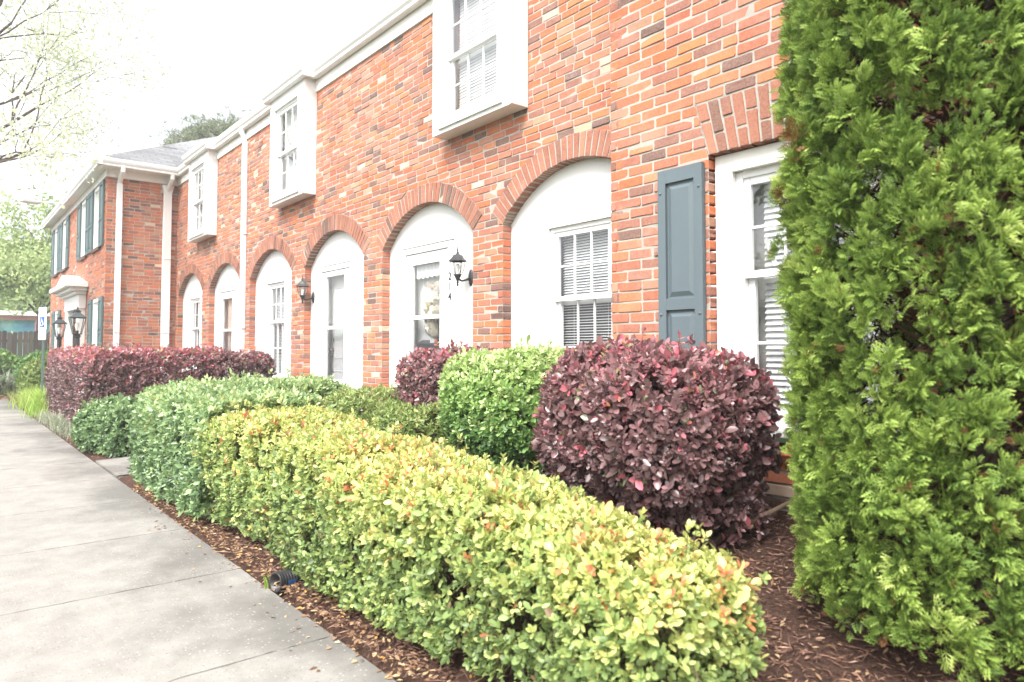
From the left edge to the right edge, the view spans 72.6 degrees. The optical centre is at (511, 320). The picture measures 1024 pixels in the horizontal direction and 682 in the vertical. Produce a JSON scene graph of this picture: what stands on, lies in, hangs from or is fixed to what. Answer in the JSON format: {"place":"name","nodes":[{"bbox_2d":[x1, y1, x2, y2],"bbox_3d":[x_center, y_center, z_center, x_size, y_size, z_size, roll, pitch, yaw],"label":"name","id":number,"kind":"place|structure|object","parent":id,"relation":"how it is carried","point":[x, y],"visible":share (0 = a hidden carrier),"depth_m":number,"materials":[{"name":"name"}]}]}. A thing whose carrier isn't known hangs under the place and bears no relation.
{"place":"outdoors","nodes":[
{"label":"outdoors","id":0,"kind":"place"},
{"bbox_2d":[95,457,183,479],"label":"entry path","id":1,"kind":"structure","parent":0,"point":[116,468],"depth_m":6.83,"materials":[{"name":"concrete"}]},
{"bbox_2d":[0,399,395,681],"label":"walkway","id":2,"kind":"structure","parent":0,"point":[99,582],"depth_m":3.23,"materials":[{"name":"concrete"}]},
{"bbox_2d":[263,574,268,588],"bbox_3d":[-1.188,1.257,3.370,0.035,0.069,0.062,0,-2,5],"label":"grass sprout","id":3,"kind":"object","parent":2,"relation":"on","point":[267,584],"depth_m":3.36,"materials":[{"name":"green plant"}]},
{"bbox_2d":[0,0,716,343],"label":"sky","id":4,"kind":"structure","parent":0,"point":[234,51],"materials":[{"name":"white"}]},
{"bbox_2d":[4,388,1023,681],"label":"planting bed","id":5,"kind":"object","parent":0,"point":[830,634],"visible":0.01,"depth_m":2.54,"materials":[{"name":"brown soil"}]},
{"bbox_2d":[0,366,19,392],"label":"sword plant","id":6,"kind":"object","parent":5,"relation":"on","point":[11,386],"visible":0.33,"depth_m":18.31,"materials":[{"name":"green plant"}]},
{"bbox_2d":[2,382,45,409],"bbox_3d":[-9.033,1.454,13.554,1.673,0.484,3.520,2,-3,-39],"label":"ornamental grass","id":7,"kind":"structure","parent":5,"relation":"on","point":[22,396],"depth_m":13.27,"materials":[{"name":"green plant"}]},
{"bbox_2d":[9,388,50,418],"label":"ornamental grass","id":8,"kind":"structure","parent":5,"relation":"on","point":[38,403],"depth_m":11.68,"materials":[{"name":"green plant"}]},
{"bbox_2d":[12,349,49,391],"bbox_3d":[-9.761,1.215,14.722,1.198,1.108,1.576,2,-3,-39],"label":"mound bush","id":9,"kind":"object","parent":5,"relation":"on","point":[29,371],"visible":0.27,"depth_m":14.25,"materials":[{"name":"green plant"}]},
{"bbox_2d":[38,305,46,390],"bbox_3d":[-8.723,0.755,12.932,0.308,2.070,0.068,-2,-3,40],"label":"parking sign","id":10,"kind":"object","parent":5,"relation":"on","point":[42,321],"visible":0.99,"depth_m":12.93,"materials":[{"name":"metal"}]},
{"bbox_2d":[34,408,54,424],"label":"variegated tuft","id":11,"kind":"object","parent":5,"relation":"on","point":[45,414],"visible":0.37,"depth_m":10.70,"materials":[{"name":"green plant"}]},
{"bbox_2d":[32,411,72,438],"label":"variegated tuft","id":12,"kind":"object","parent":5,"relation":"on","point":[60,425],"visible":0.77,"depth_m":9.43,"materials":[{"name":"green plant"}]},
{"bbox_2d":[52,315,66,347],"bbox_3d":[-10.390,0.831,15.969,0.287,1.970,0.287,2,-3,-39],"label":"post lamp","id":13,"kind":"object","parent":5,"relation":"on","point":[59,320],"visible":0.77,"depth_m":15.96,"materials":[{"name":"black metal"}]},
{"bbox_2d":[67,306,86,346],"bbox_3d":[-8.173,0.710,13.070,0.287,1.970,0.287,2,-3,-39],"label":"post lamp","id":14,"kind":"object","parent":5,"relation":"on","point":[79,315],"visible":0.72,"depth_m":13.06,"materials":[{"name":"black metal"}]},
{"bbox_2d":[70,392,137,457],"bbox_3d":[-4.357,1.151,7.871,1.046,0.698,1.323,2,-3,-39],"label":"shrub","id":15,"kind":"object","parent":5,"relation":"on","point":[97,426],"visible":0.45,"depth_m":7.50,"materials":[{"name":"green plant"}]},
{"bbox_2d":[42,342,227,427],"bbox_3d":[-5.843,0.987,10.376,1.692,1.320,5.146,2,-3,-39],"label":"loropetalum hedge","id":16,"kind":"object","parent":5,"relation":"on","point":[72,375],"visible":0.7,"depth_m":8.62,"materials":[{"name":"purple plant"}]},
{"bbox_2d":[200,346,276,379],"bbox_3d":[-3.659,0.919,9.266,0.875,1.158,0.993,2,-3,-39],"label":"loropetalum hedge","id":17,"kind":"object","parent":5,"relation":"on","point":[249,361],"visible":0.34,"depth_m":9.01,"materials":[{"name":"purple plant"}]},
{"bbox_2d":[125,368,358,521],"bbox_3d":[-2.036,0.907,5.839,1.874,0.985,2.357,2,-3,-39],"label":"hedge","id":18,"kind":"object","parent":5,"relation":"on","point":[165,421],"visible":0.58,"depth_m":5.09,"materials":[{"name":"green plant"}]},
{"bbox_2d":[269,568,304,593],"bbox_3d":[-1.074,1.258,3.382,0.103,0.110,0.176,-2,-3,37],"label":"drain pipe","id":19,"kind":"object","parent":5,"relation":"on","point":[288,577],"visible":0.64,"depth_m":3.34,"materials":[{"name":"black plastic"}]},
{"bbox_2d":[324,383,453,447],"bbox_3d":[-0.923,0.915,5.569,0.894,0.792,1.631,2,-3,-39],"label":"azalea shrub","id":20,"kind":"object","parent":5,"relation":"on","point":[385,413],"visible":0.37,"depth_m":5.33,"materials":[{"name":"green plant"}]},
{"bbox_2d":[391,338,496,441],"bbox_3d":[-0.513,0.718,5.706,0.807,1.133,0.954,2,-3,-39],"label":"loropetalum shrub","id":21,"kind":"object","parent":5,"relation":"on","point":[419,371],"visible":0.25,"depth_m":5.50,"materials":[{"name":"purple plant"}]},
{"bbox_2d":[187,393,770,681],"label":"hedge","id":22,"kind":"object","parent":5,"relation":"on","point":[425,502],"visible":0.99,"depth_m":2.39,"materials":[{"name":"green plant"}]},
{"bbox_2d":[436,334,575,477],"bbox_3d":[0.042,0.625,4.568,0.979,1.066,1.080,2,-3,-39],"label":"round shrub","id":23,"kind":"object","parent":5,"relation":"on","point":[485,405],"visible":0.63,"depth_m":4.23,"materials":[{"name":"green plant"}]},
{"bbox_2d":[528,327,792,552],"bbox_3d":[0.688,0.590,3.363,1.081,1.115,1.165,2,-3,-39],"label":"loropetalum shrub","id":24,"kind":"object","parent":5,"relation":"on","point":[669,434],"visible":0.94,"depth_m":3.01,"materials":[{"name":"purple plant"}]},
{"bbox_2d":[766,0,1023,681],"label":"arborvitae","id":25,"kind":"object","parent":5,"relation":"on","point":[882,448],"visible":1,"depth_m":2.03,"materials":[{"name":"green plant"}]},
{"bbox_2d":[777,438,789,444],"bbox_3d":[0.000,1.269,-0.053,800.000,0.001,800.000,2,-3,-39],"label":"land","id":26,"kind":"structure","parent":0,"point":[782,440],"depth_m":9.70,"materials":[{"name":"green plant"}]},
{"bbox_2d":[0,226,33,310],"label":"leafy tree","id":27,"kind":"object","parent":26,"relation":"on","point":[19,305],"visible":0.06,"depth_m":43.96,"materials":[{"name":"green plant"}]},
{"bbox_2d":[0,331,49,357],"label":"board fence","id":28,"kind":"object","parent":26,"relation":"on","point":[8,340],"visible":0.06,"depth_m":25.59,"materials":[{"name":"grey wood"}]},
{"bbox_2d":[0,310,49,356],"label":"shop building","id":29,"kind":"structure","parent":26,"relation":"on","point":[25,321],"depth_m":37.56,"materials":[{"name":"paint"}]},
{"bbox_2d":[8,292,49,310],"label":"leafy tree","id":30,"kind":"object","parent":26,"relation":"on","point":[31,303],"depth_m":41.81,"materials":[{"name":"green plant"}]},
{"bbox_2d":[0,175,63,333],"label":"leafy tree","id":31,"kind":"object","parent":26,"relation":"on","point":[29,256],"visible":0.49,"depth_m":30.17,"materials":[{"name":"green plant"}]},
{"bbox_2d":[0,0,186,208],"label":"spring tree","id":32,"kind":"object","parent":26,"relation":"on","point":[48,53],"visible":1,"depth_m":13.44,"materials":[{"name":"green plant"}]},
{"bbox_2d":[145,131,183,146],"bbox_3d":[-16.036,-3.067,33.129,6.549,11.398,6.766,2,-3,-39],"label":"pine tree","id":33,"kind":"object","parent":26,"relation":"on","point":[164,143],"visible":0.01,"depth_m":32.20,"materials":[{"name":"green plant"}]},
{"bbox_2d":[157,113,215,144],"bbox_3d":[-14.710,-3.477,32.596,7.600,12.172,7.412,2,-3,-39],"label":"pine tree","id":34,"kind":"object","parent":26,"relation":"on","point":[181,132],"visible":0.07,"depth_m":32.27,"materials":[{"name":"green plant"}]},
{"bbox_2d":[169,104,253,143],"bbox_3d":[-12.629,-3.730,32.068,6.787,12.634,6.634,2,-3,-39],"label":"pine tree","id":35,"kind":"object","parent":26,"relation":"on","point":[213,125],"visible":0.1,"depth_m":31.31,"materials":[{"name":"green plant"}]},
{"bbox_2d":[41,0,1023,535],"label":"brick townhouse","id":36,"kind":"structure","parent":26,"relation":"on","point":[567,172],"depth_m":6.83,"materials":[{"name":"red brick"}]},
{"bbox_2d":[19,198,68,205],"bbox_3d":[-12.171,-3.053,18.134,1.097,0.097,0.380,2,-3,-33],"label":"eave light","id":37,"kind":"object","parent":36,"relation":"attached to","point":[29,201],"visible":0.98,"depth_m":17.96,"materials":[{"name":"metal"}]},
{"bbox_2d":[83,205,85,253],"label":"window","id":38,"kind":"structure","parent":36,"relation":"in","point":[85,205],"depth_m":16.97,"materials":[{"name":"white plastic"}]},
{"bbox_2d":[95,303,97,345],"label":"window","id":39,"kind":"structure","parent":36,"relation":"in","point":[96,313],"depth_m":15.37,"materials":[{"name":"white plastic"}]},
{"bbox_2d":[96,192,98,245],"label":"window","id":40,"kind":"structure","parent":36,"relation":"in","point":[98,192],"depth_m":15.60,"materials":[{"name":"white plastic"}]},
{"bbox_2d":[190,298,199,368],"bbox_3d":[-6.523,0.306,14.587,0.204,1.605,0.850,2,-3,-39],"label":"window","id":41,"kind":"structure","parent":36,"relation":"in","point":[195,303],"depth_m":14.79,"materials":[{"name":"white plastic"}]},
{"bbox_2d":[191,163,203,232],"bbox_3d":[-6.033,-2.359,13.631,0.204,1.380,0.980,2,-3,-39],"label":"window","id":42,"kind":"structure","parent":36,"relation":"in","point":[197,181],"depth_m":13.87,"materials":[{"name":"white plastic"}]},
{"bbox_2d":[188,149,217,242],"bbox_3d":[-6.058,-2.399,13.603,0.211,1.633,1.278,2,-3,-39],"label":"bay window","id":43,"kind":"structure","parent":36,"relation":"in","point":[209,157],"depth_m":13.16,"materials":[{"name":"white paint"}]},
{"bbox_2d":[217,290,234,372],"bbox_3d":[-5.220,0.491,12.838,0.127,2.029,0.859,2,-3,-43],"label":"storm door","id":44,"kind":"structure","parent":36,"relation":"in","point":[231,294],"depth_m":12.94,"materials":[{"name":"white plastic"}]},
{"bbox_2d":[268,281,284,377],"bbox_3d":[-3.652,0.160,11.098,0.204,1.605,0.850,2,-3,-39],"label":"window","id":45,"kind":"structure","parent":36,"relation":"in","point":[276,290],"depth_m":11.29,"materials":[{"name":"white plastic"}]},
{"bbox_2d":[275,97,297,194],"bbox_3d":[-3.187,-2.503,10.174,0.204,1.380,0.980,2,-3,-39],"label":"window","id":46,"kind":"structure","parent":36,"relation":"in","point":[283,148],"depth_m":10.36,"materials":[{"name":"white plastic"}]},
{"bbox_2d":[269,77,316,208],"bbox_3d":[-3.212,-2.543,10.145,0.211,1.633,1.278,2,-3,-39],"label":"bay window","id":47,"kind":"structure","parent":36,"relation":"in","point":[305,90],"depth_m":9.71,"materials":[{"name":"white paint"}]},
{"bbox_2d":[296,275,314,303],"bbox_3d":[-2.917,-0.439,9.837,0.245,0.423,0.185,2,-3,-39],"label":"wall lantern","id":48,"kind":"object","parent":36,"relation":"attached to","point":[302,284],"depth_m":9.80,"materials":[{"name":"black metal"}]},
{"bbox_2d":[318,268,349,384],"bbox_3d":[-2.381,0.344,9.320,0.091,2.029,0.853,2,-3,-39],"label":"storm door","id":49,"kind":"structure","parent":36,"relation":"in","point":[325,276],"depth_m":9.45,"materials":[{"name":"white plastic"}]},
{"bbox_2d":[329,275,343,379],"bbox_3d":[-2.264,0.354,9.394,0.126,2.015,0.804,2,-3,-39],"label":"entry door","id":50,"kind":"structure","parent":36,"relation":"in","point":[337,360],"depth_m":9.56,"materials":[{"name":"white paint"}]},
{"bbox_2d":[406,248,447,386],"bbox_3d":[-0.934,0.272,7.584,0.119,2.029,0.852,2,-3,-39],"label":"storm door","id":51,"kind":"structure","parent":36,"relation":"in","point":[433,263],"depth_m":7.66,"materials":[{"name":"white plastic"}]},
{"bbox_2d":[423,280,439,337],"bbox_3d":[-0.890,-0.120,7.625,0.140,0.637,0.301,2,-3,-39],"label":"door swag","id":52,"kind":"object","parent":51,"relation":"attached to","point":[431,305],"depth_m":7.57,"materials":[{"name":"fabric"}]},
{"bbox_2d":[416,339,439,348],"bbox_3d":[-0.922,0.300,7.690,0.089,0.182,0.390,2,-3,-39],"label":"letter box","id":53,"kind":"object","parent":36,"relation":"attached to","point":[425,344],"visible":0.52,"depth_m":7.64,"materials":[{"name":"grey metal"}]},
{"bbox_2d":[418,275,439,341],"bbox_3d":[-0.811,0.287,7.660,0.046,2.005,0.798,2,-3,-39],"label":"entry door","id":54,"kind":"structure","parent":36,"relation":"in","point":[423,290],"depth_m":7.87,"materials":[{"name":"white paint"}]},
{"bbox_2d":[449,245,472,285],"bbox_3d":[-0.503,-0.541,6.904,0.245,0.423,0.185,2,-3,-39],"label":"wall lantern","id":55,"kind":"object","parent":36,"relation":"attached to","point":[457,257],"depth_m":6.87,"materials":[{"name":"black metal"}]},
{"bbox_2d":[445,0,496,116],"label":"window","id":56,"kind":"structure","parent":36,"relation":"in","point":[453,54],"depth_m":6.80,"materials":[{"name":"white plastic"}]},
{"bbox_2d":[432,0,527,140],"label":"bay window","id":57,"kind":"structure","parent":36,"relation":"in","point":[511,97],"depth_m":6.24,"materials":[{"name":"white paint"}]},
{"bbox_2d":[551,217,611,348],"bbox_3d":[0.654,-0.058,5.866,0.204,1.605,0.850,2,-3,-39],"label":"window","id":58,"kind":"structure","parent":36,"relation":"in","point":[581,254],"depth_m":5.98,"materials":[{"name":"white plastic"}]},
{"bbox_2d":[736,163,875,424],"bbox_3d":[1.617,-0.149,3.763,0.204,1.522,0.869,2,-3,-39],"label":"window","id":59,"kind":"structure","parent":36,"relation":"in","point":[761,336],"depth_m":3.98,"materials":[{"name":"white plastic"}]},
{"label":"far bed","id":60,"kind":"structure","parent":0,"visible":0},
{"bbox_2d":[0,368,13,395],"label":"sword plant","id":61,"kind":"object","parent":60,"relation":"on","point":[4,385],"visible":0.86,"depth_m":17.41,"materials":[{"name":"green plant"}]},
{"bbox_2d":[0,348,20,382],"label":"dense bush","id":62,"kind":"object","parent":60,"relation":"on","point":[8,360],"visible":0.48,"depth_m":20.06,"materials":[{"name":"green plant"}]}
]}

